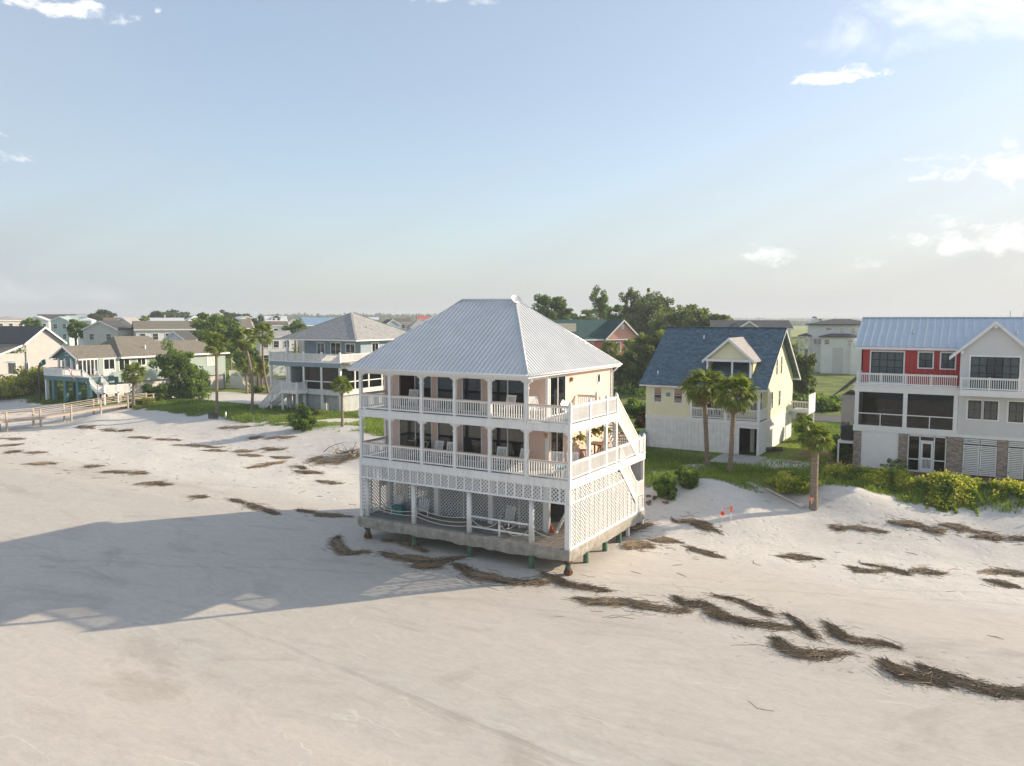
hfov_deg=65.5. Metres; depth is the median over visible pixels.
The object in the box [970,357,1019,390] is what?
sliding door
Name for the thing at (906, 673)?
reed wrack
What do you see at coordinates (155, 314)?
oak tree
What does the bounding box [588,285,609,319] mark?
pine tree
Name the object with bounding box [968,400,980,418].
window
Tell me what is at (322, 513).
reed wrack
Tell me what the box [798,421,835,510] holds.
palm tree
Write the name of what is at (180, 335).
gabled house
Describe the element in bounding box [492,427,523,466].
sliding door
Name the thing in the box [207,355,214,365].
window
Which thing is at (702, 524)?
reed wrack
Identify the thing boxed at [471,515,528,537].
pipe rail
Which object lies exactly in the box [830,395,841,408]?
shrub
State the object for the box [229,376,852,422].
road
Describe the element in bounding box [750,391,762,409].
window
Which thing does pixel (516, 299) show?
satellite dish
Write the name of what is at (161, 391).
shrub
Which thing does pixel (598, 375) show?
oval window
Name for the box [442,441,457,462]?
rocking chair
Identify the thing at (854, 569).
reed wrack
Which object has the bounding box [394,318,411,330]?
distant house
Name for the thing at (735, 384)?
palm tree
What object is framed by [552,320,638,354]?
coral house
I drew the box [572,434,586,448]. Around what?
hanging fern
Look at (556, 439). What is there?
sliding door
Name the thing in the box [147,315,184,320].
distant house
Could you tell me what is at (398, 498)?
adirondack chair
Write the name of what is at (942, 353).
window
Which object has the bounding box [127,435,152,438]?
reed wrack
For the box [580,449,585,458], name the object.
bar stool
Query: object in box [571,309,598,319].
oak tree
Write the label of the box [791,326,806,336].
marsh
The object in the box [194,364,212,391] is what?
shrub
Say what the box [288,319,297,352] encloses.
hip roofed house
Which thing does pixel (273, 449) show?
reed wrack
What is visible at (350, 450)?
driftwood heap
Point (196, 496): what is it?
reed wrack
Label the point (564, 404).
adirondack chair
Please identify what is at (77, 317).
distant house
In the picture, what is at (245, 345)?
palm tree
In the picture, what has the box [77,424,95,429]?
reed wrack
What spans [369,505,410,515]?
rope
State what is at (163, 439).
reed wrack
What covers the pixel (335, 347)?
sliding door
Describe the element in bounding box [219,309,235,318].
oak tree
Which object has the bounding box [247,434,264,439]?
reed wrack
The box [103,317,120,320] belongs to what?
distant house
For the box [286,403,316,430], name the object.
shrub
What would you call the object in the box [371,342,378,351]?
window
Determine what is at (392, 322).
gabled house
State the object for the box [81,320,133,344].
gabled house
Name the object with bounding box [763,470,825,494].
shrub
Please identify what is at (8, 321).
hip roofed house
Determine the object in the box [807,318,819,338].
gabled house
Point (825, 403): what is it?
shrub
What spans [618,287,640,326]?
pine tree
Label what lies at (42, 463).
reed wrack
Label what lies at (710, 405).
window
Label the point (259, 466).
reed wrack
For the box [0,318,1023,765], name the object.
ground
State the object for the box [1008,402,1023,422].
window
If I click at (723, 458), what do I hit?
concrete path
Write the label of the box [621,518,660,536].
reed wrack
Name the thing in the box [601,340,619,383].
palm tree
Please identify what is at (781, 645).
reed wrack
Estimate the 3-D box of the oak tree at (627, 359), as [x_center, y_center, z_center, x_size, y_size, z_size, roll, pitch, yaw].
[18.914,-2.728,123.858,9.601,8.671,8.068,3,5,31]
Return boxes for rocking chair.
[403,389,418,409]
[427,440,443,461]
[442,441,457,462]
[493,446,507,468]
[498,395,516,416]
[499,505,515,528]
[510,448,529,471]
[529,396,545,418]
[550,451,563,474]
[566,452,577,461]
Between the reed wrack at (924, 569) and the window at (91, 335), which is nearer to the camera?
the reed wrack at (924, 569)
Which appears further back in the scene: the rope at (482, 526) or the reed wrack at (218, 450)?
the reed wrack at (218, 450)
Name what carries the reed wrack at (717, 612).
on the ground at (148, 626)
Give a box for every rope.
[369,500,410,511]
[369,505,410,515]
[415,515,466,526]
[416,507,466,517]
[416,512,466,522]
[471,518,496,527]
[499,523,528,535]
[534,530,564,538]
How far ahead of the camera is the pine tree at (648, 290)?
181.14 m
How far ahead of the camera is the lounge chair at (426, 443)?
47.16 m
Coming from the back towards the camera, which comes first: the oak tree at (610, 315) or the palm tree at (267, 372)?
the oak tree at (610, 315)
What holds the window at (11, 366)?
in the beige house at (40, 343)
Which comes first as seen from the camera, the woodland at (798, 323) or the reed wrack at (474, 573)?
the reed wrack at (474, 573)
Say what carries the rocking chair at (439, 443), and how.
on the beach house at (465, 367)
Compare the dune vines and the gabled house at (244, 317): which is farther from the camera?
the gabled house at (244, 317)
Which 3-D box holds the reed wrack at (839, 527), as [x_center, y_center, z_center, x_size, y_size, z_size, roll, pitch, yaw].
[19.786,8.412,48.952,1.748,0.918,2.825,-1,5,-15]
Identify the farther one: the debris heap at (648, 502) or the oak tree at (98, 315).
the oak tree at (98, 315)
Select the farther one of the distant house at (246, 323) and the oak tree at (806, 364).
the distant house at (246, 323)
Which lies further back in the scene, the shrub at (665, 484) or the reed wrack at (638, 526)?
the shrub at (665, 484)
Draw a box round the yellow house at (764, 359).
[639,327,815,455]
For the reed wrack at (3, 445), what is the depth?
82.45 m
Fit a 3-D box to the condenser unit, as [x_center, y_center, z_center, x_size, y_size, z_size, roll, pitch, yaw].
[26.207,3.836,62.007,0.960,1.120,0.960,3,5,31]
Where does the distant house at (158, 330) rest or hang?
on the ground at (148, 626)
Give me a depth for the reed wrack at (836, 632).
32.88 m
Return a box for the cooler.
[391,504,405,515]
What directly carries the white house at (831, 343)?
on the ground at (148, 626)
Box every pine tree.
[531,293,573,319]
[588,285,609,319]
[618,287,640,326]
[638,288,652,320]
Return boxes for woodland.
[257,312,435,322]
[733,317,861,320]
[789,320,859,325]
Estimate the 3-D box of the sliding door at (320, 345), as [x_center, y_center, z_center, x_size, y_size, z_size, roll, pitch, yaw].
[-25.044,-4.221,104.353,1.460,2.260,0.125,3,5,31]
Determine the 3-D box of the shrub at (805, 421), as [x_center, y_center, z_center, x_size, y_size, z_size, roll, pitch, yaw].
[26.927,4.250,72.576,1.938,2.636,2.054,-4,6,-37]
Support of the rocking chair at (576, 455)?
on the beach house at (465, 367)
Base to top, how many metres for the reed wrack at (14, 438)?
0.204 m
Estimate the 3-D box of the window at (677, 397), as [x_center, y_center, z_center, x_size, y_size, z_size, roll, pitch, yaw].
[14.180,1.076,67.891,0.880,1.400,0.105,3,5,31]
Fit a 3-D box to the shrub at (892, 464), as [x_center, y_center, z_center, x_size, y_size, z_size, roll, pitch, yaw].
[27.404,6.109,57.098,1.977,1.418,2.286,3,5,31]
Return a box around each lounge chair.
[395,440,416,458]
[406,441,428,460]
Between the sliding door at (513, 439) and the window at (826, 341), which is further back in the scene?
the window at (826, 341)
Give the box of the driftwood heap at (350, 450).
[314,438,366,456]
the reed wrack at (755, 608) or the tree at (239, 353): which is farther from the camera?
the tree at (239, 353)
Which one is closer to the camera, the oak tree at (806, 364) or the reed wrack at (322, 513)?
the reed wrack at (322, 513)
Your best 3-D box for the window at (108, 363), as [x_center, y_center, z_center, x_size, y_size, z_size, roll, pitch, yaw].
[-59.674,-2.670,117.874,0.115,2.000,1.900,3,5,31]
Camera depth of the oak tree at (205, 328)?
152.04 m
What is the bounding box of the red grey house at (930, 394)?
[833,311,1023,480]
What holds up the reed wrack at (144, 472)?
on the ground at (148, 626)
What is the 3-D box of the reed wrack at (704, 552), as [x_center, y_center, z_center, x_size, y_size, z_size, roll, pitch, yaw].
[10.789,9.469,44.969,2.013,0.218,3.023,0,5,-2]
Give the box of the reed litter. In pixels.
[9,425,1023,709]
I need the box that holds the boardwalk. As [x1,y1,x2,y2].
[0,393,154,431]
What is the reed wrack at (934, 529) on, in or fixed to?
on the ground at (148, 626)
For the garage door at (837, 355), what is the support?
in the white house at (831, 343)
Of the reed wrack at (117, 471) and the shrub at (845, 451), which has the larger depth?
the reed wrack at (117, 471)
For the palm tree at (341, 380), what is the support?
on the ground at (148, 626)
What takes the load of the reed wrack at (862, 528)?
on the ground at (148, 626)
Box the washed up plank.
[766,487,805,507]
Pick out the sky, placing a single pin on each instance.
(734, 158)
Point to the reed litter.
(677, 587)
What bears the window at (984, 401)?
in the red grey house at (930, 394)
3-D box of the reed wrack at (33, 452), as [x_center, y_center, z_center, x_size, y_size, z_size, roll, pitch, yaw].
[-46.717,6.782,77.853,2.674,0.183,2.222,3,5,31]
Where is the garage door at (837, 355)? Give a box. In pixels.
[832,348,842,373]
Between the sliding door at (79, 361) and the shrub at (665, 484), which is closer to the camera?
the shrub at (665, 484)
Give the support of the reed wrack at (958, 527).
on the ground at (148, 626)
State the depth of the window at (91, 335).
173.68 m
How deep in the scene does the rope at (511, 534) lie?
42.56 m
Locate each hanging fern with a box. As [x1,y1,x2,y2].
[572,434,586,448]
[586,427,602,442]
[594,426,611,440]
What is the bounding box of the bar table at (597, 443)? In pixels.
[591,441,608,454]
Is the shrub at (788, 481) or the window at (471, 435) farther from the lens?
the shrub at (788, 481)
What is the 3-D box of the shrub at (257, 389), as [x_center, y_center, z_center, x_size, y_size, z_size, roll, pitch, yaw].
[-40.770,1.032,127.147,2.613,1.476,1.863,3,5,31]
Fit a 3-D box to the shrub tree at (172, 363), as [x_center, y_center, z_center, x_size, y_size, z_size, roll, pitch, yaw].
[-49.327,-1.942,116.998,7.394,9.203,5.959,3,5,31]
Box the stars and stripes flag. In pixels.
[66,366,77,381]
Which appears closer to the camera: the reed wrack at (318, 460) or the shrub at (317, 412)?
the reed wrack at (318, 460)
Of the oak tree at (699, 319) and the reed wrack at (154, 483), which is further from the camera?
the oak tree at (699, 319)
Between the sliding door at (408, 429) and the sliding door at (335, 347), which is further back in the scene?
the sliding door at (335, 347)
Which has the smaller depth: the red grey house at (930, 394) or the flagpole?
the red grey house at (930, 394)
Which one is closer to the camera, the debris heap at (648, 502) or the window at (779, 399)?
the debris heap at (648, 502)
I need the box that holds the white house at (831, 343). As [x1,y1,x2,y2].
[798,319,860,374]
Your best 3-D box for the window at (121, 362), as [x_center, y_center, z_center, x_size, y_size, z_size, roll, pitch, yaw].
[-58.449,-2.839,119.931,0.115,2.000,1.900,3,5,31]
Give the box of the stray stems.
[3,413,1020,638]
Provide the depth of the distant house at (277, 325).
225.73 m
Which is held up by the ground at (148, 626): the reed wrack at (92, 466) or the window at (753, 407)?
the reed wrack at (92, 466)
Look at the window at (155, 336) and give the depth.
173.25 m
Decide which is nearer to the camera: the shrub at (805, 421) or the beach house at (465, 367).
the beach house at (465, 367)
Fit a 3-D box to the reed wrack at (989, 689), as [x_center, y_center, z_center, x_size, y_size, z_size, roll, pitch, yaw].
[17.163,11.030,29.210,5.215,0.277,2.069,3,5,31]
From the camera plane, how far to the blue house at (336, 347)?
101.88 m
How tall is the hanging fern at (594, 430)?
1.474 m
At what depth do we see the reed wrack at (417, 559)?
44.01 m
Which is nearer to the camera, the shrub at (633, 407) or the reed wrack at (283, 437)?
the reed wrack at (283, 437)
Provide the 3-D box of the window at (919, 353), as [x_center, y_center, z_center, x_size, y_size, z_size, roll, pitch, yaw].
[31.058,-1.716,59.727,0.900,1.120,0.095,3,5,31]
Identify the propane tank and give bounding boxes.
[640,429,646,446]
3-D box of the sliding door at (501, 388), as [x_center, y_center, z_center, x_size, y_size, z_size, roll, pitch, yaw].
[-0.227,0.666,44.744,2.250,2.250,0.130,3,5,31]
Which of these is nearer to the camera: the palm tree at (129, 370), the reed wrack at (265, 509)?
the reed wrack at (265, 509)
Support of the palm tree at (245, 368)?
on the ground at (148, 626)
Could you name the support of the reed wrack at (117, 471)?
on the ground at (148, 626)
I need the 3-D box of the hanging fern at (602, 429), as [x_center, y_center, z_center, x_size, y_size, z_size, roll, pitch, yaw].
[5.295,2.560,46.334,1.057,1.475,1.094,3,5,31]
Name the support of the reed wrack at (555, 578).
on the ground at (148, 626)
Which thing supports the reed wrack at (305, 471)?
on the ground at (148, 626)
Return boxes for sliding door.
[78,360,83,372]
[87,360,93,373]
[317,342,324,359]
[330,342,340,359]
[398,375,431,408]
[399,419,432,456]
[492,380,523,414]
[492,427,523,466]
[549,375,565,416]
[550,432,563,466]
[870,352,903,382]
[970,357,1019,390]
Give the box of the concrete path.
[710,453,766,465]
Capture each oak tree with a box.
[20,317,41,325]
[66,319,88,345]
[87,309,117,320]
[139,315,149,320]
[148,309,196,318]
[148,311,162,317]
[189,312,245,357]
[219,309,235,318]
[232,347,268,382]
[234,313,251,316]
[251,315,263,326]
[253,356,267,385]
[281,319,306,352]
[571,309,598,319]
[602,304,629,323]
[609,338,646,390]
[623,291,674,334]
[627,329,664,373]
[647,304,732,335]
[683,309,729,326]
[792,352,816,400]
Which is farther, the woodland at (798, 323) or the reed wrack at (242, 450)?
the woodland at (798, 323)
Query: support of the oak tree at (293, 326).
on the ground at (148, 626)
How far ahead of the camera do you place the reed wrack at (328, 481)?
63.71 m
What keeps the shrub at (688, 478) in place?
on the ground at (148, 626)
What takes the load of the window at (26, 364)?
in the beige house at (40, 343)
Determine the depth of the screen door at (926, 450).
57.83 m
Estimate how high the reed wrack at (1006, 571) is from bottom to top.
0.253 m
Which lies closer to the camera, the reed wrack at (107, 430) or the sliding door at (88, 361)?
the reed wrack at (107, 430)
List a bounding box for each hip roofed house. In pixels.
[0,316,25,353]
[78,317,96,344]
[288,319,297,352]
[406,319,422,330]
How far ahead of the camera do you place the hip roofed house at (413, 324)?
229.81 m
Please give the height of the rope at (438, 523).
0.309 m
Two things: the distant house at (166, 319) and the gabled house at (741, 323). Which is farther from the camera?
the distant house at (166, 319)
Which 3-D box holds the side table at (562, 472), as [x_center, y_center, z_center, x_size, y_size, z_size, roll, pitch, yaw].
[2.508,4.702,41.539,0.600,0.440,0.500,3,5,31]
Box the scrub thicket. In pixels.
[5,336,807,400]
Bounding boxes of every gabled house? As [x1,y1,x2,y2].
[31,316,50,329]
[50,316,77,345]
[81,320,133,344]
[118,317,139,326]
[162,331,197,340]
[235,316,254,327]
[382,319,400,328]
[733,320,758,326]
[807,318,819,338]
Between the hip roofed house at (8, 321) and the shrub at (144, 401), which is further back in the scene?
the hip roofed house at (8, 321)
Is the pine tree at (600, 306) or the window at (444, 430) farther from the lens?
the pine tree at (600, 306)
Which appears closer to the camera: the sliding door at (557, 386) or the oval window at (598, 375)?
the sliding door at (557, 386)
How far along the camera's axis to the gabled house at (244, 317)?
294.61 m
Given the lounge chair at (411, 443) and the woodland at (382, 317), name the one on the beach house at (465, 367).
the lounge chair at (411, 443)
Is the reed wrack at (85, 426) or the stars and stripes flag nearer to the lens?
the reed wrack at (85, 426)
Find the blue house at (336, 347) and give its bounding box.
[259,313,406,411]
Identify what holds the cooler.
on the beach house at (465, 367)
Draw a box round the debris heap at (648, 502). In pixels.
[645,494,669,505]
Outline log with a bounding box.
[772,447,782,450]
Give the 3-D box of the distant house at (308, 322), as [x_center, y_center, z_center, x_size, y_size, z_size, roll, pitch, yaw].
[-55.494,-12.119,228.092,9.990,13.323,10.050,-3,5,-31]
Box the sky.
[0,0,1023,317]
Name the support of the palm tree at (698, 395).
on the ground at (148, 626)
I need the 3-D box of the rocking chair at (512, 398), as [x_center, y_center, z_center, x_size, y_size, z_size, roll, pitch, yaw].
[-0.261,1.253,43.589,0.703,1.151,0.922,3,6,35]
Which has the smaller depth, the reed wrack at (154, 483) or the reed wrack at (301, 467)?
the reed wrack at (154, 483)
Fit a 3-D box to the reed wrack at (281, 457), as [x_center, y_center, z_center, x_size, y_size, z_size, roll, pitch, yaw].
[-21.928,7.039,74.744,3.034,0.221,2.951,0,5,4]
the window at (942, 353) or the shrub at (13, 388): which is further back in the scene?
the shrub at (13, 388)
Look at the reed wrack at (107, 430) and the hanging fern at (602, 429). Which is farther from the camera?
the reed wrack at (107, 430)
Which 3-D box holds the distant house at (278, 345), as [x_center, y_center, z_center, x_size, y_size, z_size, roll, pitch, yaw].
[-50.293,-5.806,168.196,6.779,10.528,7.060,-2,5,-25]
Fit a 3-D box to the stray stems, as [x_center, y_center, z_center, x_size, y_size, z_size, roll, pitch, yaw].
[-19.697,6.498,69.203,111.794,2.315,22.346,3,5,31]
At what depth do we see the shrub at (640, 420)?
81.52 m
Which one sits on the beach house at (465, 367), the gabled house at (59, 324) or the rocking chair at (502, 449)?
the rocking chair at (502, 449)
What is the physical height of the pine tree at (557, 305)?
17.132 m
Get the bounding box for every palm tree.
[120,361,147,407]
[203,330,231,412]
[229,327,259,410]
[234,356,256,393]
[250,321,274,392]
[253,366,269,387]
[329,375,353,426]
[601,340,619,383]
[677,368,723,466]
[710,372,760,472]
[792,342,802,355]
[795,413,811,423]
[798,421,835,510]
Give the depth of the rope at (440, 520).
45.02 m
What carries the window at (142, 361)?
in the teal house at (96, 369)
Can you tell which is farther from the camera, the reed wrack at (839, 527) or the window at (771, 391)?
the window at (771, 391)
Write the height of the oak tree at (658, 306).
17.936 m
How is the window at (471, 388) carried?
in the beach house at (465, 367)
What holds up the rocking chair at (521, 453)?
on the beach house at (465, 367)
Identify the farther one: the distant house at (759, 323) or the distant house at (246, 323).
the distant house at (246, 323)
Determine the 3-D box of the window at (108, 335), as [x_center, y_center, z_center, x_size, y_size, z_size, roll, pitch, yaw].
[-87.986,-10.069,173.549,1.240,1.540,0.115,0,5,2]
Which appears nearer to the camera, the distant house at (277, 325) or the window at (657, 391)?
the window at (657, 391)
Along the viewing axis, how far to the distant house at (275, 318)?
254.75 m
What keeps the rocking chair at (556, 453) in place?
on the beach house at (465, 367)
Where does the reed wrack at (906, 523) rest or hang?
on the ground at (148, 626)
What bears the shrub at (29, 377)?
on the ground at (148, 626)
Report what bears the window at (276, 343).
in the distant house at (278, 345)
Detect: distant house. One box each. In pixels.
[37,314,76,319]
[65,315,96,343]
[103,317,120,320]
[131,321,196,340]
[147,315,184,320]
[226,317,252,362]
[256,330,291,375]
[261,321,288,330]
[263,315,287,320]
[297,317,334,359]
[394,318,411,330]
[416,316,428,321]
[707,320,793,339]
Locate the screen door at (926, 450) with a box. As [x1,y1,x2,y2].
[920,441,932,471]
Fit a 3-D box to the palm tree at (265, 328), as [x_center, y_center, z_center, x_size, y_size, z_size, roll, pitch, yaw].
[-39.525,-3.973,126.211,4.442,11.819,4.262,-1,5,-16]
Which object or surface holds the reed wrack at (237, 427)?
on the ground at (148, 626)
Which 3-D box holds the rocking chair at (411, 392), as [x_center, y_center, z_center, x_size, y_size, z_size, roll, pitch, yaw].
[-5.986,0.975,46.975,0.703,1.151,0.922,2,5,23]
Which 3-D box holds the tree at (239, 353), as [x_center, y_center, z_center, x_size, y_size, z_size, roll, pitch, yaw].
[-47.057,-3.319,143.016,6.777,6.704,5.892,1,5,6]
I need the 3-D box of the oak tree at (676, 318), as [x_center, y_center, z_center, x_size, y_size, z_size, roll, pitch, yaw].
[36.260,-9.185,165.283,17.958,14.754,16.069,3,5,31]
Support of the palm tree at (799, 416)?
on the ground at (148, 626)
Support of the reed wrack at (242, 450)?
on the ground at (148, 626)
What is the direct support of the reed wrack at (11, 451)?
on the ground at (148, 626)
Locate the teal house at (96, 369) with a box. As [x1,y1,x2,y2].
[43,336,248,404]
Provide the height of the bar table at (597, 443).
1.040 m
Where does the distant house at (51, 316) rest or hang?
on the ground at (148, 626)
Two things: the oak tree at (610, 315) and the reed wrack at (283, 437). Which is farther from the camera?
the oak tree at (610, 315)
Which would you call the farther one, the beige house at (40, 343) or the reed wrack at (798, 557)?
the beige house at (40, 343)
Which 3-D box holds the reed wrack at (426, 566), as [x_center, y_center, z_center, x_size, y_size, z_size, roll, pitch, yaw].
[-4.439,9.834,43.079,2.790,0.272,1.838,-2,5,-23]
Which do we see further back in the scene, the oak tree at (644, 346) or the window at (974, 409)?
the oak tree at (644, 346)
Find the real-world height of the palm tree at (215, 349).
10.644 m
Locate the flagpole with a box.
[38,359,45,399]
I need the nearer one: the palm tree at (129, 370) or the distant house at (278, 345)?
the palm tree at (129, 370)
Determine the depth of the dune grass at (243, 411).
90.20 m
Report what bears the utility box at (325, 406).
on the ground at (148, 626)
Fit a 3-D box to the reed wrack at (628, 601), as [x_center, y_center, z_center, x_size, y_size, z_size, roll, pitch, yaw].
[5.483,10.360,37.084,6.594,0.335,2.782,1,5,8]
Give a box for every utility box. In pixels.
[208,412,217,418]
[323,403,328,411]
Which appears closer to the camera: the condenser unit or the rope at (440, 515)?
the rope at (440, 515)
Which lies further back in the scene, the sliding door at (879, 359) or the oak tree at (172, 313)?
the oak tree at (172, 313)
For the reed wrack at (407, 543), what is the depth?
46.52 m
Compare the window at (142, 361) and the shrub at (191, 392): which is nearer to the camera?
the shrub at (191, 392)
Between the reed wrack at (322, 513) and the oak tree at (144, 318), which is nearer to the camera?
the reed wrack at (322, 513)
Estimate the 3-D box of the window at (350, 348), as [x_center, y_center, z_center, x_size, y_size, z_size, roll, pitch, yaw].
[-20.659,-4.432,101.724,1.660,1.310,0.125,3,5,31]
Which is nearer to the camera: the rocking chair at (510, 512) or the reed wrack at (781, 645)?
the reed wrack at (781, 645)
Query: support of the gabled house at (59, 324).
on the ground at (148, 626)
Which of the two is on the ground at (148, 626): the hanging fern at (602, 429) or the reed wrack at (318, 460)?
the reed wrack at (318, 460)
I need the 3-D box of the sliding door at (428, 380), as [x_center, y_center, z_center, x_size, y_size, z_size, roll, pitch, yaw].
[-5.842,0.394,48.066,2.530,2.250,0.130,3,5,31]
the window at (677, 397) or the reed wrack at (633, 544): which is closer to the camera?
the reed wrack at (633, 544)
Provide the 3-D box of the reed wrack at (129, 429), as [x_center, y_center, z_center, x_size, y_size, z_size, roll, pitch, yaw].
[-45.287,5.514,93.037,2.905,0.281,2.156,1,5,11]
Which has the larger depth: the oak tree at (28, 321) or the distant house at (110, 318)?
the distant house at (110, 318)
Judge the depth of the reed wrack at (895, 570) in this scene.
41.58 m
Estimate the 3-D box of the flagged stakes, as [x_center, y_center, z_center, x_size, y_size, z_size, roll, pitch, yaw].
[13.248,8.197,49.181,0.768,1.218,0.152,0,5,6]
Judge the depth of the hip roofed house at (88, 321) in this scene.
224.63 m
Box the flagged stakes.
[720,506,732,515]
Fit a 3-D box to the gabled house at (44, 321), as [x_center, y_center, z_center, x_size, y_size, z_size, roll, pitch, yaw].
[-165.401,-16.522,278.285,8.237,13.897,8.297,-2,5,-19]
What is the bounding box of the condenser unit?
[841,425,853,439]
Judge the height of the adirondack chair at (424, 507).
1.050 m
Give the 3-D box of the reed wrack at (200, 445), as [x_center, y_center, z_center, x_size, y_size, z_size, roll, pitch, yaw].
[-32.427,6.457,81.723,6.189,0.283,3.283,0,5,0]
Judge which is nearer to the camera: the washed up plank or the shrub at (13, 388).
the washed up plank
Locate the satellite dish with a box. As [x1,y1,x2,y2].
[512,295,521,302]
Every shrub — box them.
[0,374,37,399]
[5,365,60,393]
[135,397,155,405]
[141,383,176,400]
[171,373,211,399]
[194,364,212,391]
[254,385,264,392]
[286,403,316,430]
[313,409,322,415]
[623,398,645,417]
[634,411,645,427]
[651,471,677,499]
[674,465,699,488]
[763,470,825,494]
[792,392,841,411]
[793,415,816,441]
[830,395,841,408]
[830,434,852,461]
[880,458,908,471]
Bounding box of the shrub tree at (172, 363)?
[147,339,200,390]
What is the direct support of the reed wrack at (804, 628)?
on the ground at (148, 626)
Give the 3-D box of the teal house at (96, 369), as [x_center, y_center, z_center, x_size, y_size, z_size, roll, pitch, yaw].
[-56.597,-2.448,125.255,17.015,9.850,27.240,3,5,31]
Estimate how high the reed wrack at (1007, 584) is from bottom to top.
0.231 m
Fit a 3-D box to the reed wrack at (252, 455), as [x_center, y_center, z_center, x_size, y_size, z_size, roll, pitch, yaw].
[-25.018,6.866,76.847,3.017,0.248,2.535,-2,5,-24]
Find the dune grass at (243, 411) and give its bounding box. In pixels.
[2,389,1023,510]
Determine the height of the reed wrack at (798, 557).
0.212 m
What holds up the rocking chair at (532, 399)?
on the beach house at (465, 367)
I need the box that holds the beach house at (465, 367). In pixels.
[346,298,645,575]
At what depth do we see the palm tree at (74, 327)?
174.31 m
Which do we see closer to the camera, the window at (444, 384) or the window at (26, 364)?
the window at (444, 384)
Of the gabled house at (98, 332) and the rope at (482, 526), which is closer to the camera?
the rope at (482, 526)
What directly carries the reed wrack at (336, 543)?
on the ground at (148, 626)
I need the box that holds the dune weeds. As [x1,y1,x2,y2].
[644,457,1023,513]
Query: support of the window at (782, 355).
in the yellow house at (764, 359)
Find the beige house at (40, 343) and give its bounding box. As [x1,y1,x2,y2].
[0,326,66,391]
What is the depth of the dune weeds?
53.84 m
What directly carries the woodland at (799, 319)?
on the ground at (148, 626)
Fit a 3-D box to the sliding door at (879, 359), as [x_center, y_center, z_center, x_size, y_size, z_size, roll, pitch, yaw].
[28.801,-1.227,61.112,2.250,2.320,0.095,3,5,31]
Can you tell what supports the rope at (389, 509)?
attached to the beach house at (465, 367)
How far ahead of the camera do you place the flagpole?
117.51 m
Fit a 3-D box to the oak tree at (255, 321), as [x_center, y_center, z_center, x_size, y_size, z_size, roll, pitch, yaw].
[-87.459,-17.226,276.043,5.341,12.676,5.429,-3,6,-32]
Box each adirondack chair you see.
[383,493,402,512]
[416,496,430,515]
[560,400,582,420]
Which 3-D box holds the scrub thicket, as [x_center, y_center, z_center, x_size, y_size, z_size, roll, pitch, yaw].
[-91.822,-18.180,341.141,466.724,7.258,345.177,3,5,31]
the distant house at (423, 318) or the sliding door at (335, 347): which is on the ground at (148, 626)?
the distant house at (423, 318)
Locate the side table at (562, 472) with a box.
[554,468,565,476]
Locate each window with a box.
[8,362,16,373]
[24,362,28,370]
[89,333,94,339]
[103,358,115,371]
[106,333,110,339]
[118,358,129,370]
[136,358,145,365]
[152,333,158,339]
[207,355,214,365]
[273,340,278,347]
[345,343,354,353]
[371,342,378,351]
[437,377,457,409]
[437,423,457,458]
[462,378,481,412]
[462,425,481,461]
[597,372,600,383]
[653,386,662,402]
[673,387,682,403]
[707,401,722,415]
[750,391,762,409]
[771,391,773,409]
[778,389,780,405]
[780,355,782,373]
[824,339,829,344]
[919,353,932,367]
[941,353,954,368]
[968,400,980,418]
[983,401,997,419]
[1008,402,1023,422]
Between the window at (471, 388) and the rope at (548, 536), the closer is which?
the rope at (548, 536)
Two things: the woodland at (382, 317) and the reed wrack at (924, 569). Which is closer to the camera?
the reed wrack at (924, 569)
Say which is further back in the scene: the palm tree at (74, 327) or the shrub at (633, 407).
the palm tree at (74, 327)
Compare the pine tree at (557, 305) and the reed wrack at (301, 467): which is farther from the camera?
the pine tree at (557, 305)
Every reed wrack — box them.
[0,437,26,440]
[0,443,24,448]
[1,449,23,453]
[15,461,58,469]
[23,451,48,454]
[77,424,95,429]
[81,463,109,467]
[93,469,138,477]
[100,427,122,431]
[116,428,133,431]
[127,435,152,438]
[127,470,149,475]
[133,479,171,489]
[152,438,180,441]
[174,443,225,447]
[186,494,209,501]
[201,448,229,451]
[217,425,250,429]
[224,507,352,552]
[227,498,281,515]
[232,449,257,452]
[237,451,261,456]
[245,464,269,468]
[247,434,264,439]
[259,439,289,450]
[259,460,288,464]
[264,435,298,440]
[270,456,294,458]
[285,465,313,469]
[291,442,374,474]
[293,468,324,476]
[314,479,359,484]
[322,533,377,555]
[372,549,470,563]
[381,538,429,553]
[404,560,447,570]
[447,562,552,590]
[535,569,618,592]
[561,594,699,618]
[618,535,660,552]
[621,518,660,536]
[646,535,684,548]
[664,593,801,647]
[666,511,723,549]
[681,544,725,559]
[702,592,783,619]
[749,656,963,710]
[764,633,860,662]
[768,552,824,566]
[780,610,832,645]
[815,618,904,651]
[826,520,850,531]
[841,560,889,575]
[847,520,891,535]
[857,561,912,575]
[886,518,930,539]
[904,660,1023,701]
[907,565,951,591]
[916,525,952,539]
[935,520,991,537]
[966,531,1023,542]
[978,564,1023,576]
[979,578,1023,588]
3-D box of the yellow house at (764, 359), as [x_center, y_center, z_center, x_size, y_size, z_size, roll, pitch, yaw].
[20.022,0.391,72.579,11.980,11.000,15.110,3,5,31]
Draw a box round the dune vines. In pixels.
[818,461,1023,515]
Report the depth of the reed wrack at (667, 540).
47.03 m
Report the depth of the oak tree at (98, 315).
289.95 m
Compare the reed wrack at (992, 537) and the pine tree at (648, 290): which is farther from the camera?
the pine tree at (648, 290)
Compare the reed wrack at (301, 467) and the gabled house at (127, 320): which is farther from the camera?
the gabled house at (127, 320)

